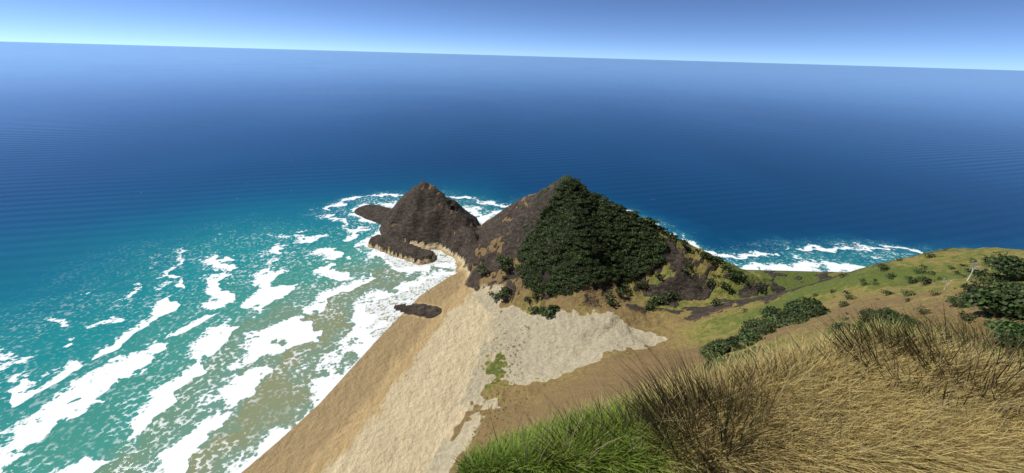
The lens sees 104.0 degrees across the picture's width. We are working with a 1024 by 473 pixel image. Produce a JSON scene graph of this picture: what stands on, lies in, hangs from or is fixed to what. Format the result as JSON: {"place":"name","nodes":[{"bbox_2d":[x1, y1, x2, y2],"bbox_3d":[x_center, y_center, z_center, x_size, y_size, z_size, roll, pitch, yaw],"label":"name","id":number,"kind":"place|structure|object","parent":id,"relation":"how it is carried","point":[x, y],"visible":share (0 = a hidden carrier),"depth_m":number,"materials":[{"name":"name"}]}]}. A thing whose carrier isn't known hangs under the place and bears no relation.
{"place":"outdoors","nodes":[
{"label":"outdoors","id":0,"kind":"place"},
{"bbox_2d":[0,41,1023,472],"bbox_3d":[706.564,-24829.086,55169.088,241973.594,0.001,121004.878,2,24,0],"label":"ocean water","id":1,"kind":"structure","parent":0,"point":[198,273],"depth_m":570.14,"materials":[{"name":"blue liquid"}]},
{"bbox_2d":[0,0,1023,70],"label":"sky","id":2,"kind":"structure","parent":0,"point":[956,34],"materials":[{"name":"blue"}]},
{"bbox_2d":[242,175,1023,472],"bbox_3d":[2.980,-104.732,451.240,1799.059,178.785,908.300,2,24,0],"label":"headland","id":3,"kind":"structure","parent":0,"point":[426,368],"depth_m":232.04,"materials":[{"name":"beige sand"}]},
{"bbox_2d":[448,297,1023,472],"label":"grass","id":4,"kind":"structure","parent":3,"relation":"on","point":[876,398],"depth_m":1.80,"materials":[{"name":"beige plant"}]},
{"bbox_2d":[944,260,979,289],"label":"dead tree","id":5,"kind":"object","parent":3,"relation":"on","point":[972,268],"visible":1,"depth_m":133.70,"materials":[{"name":"grey wood"}]}
]}

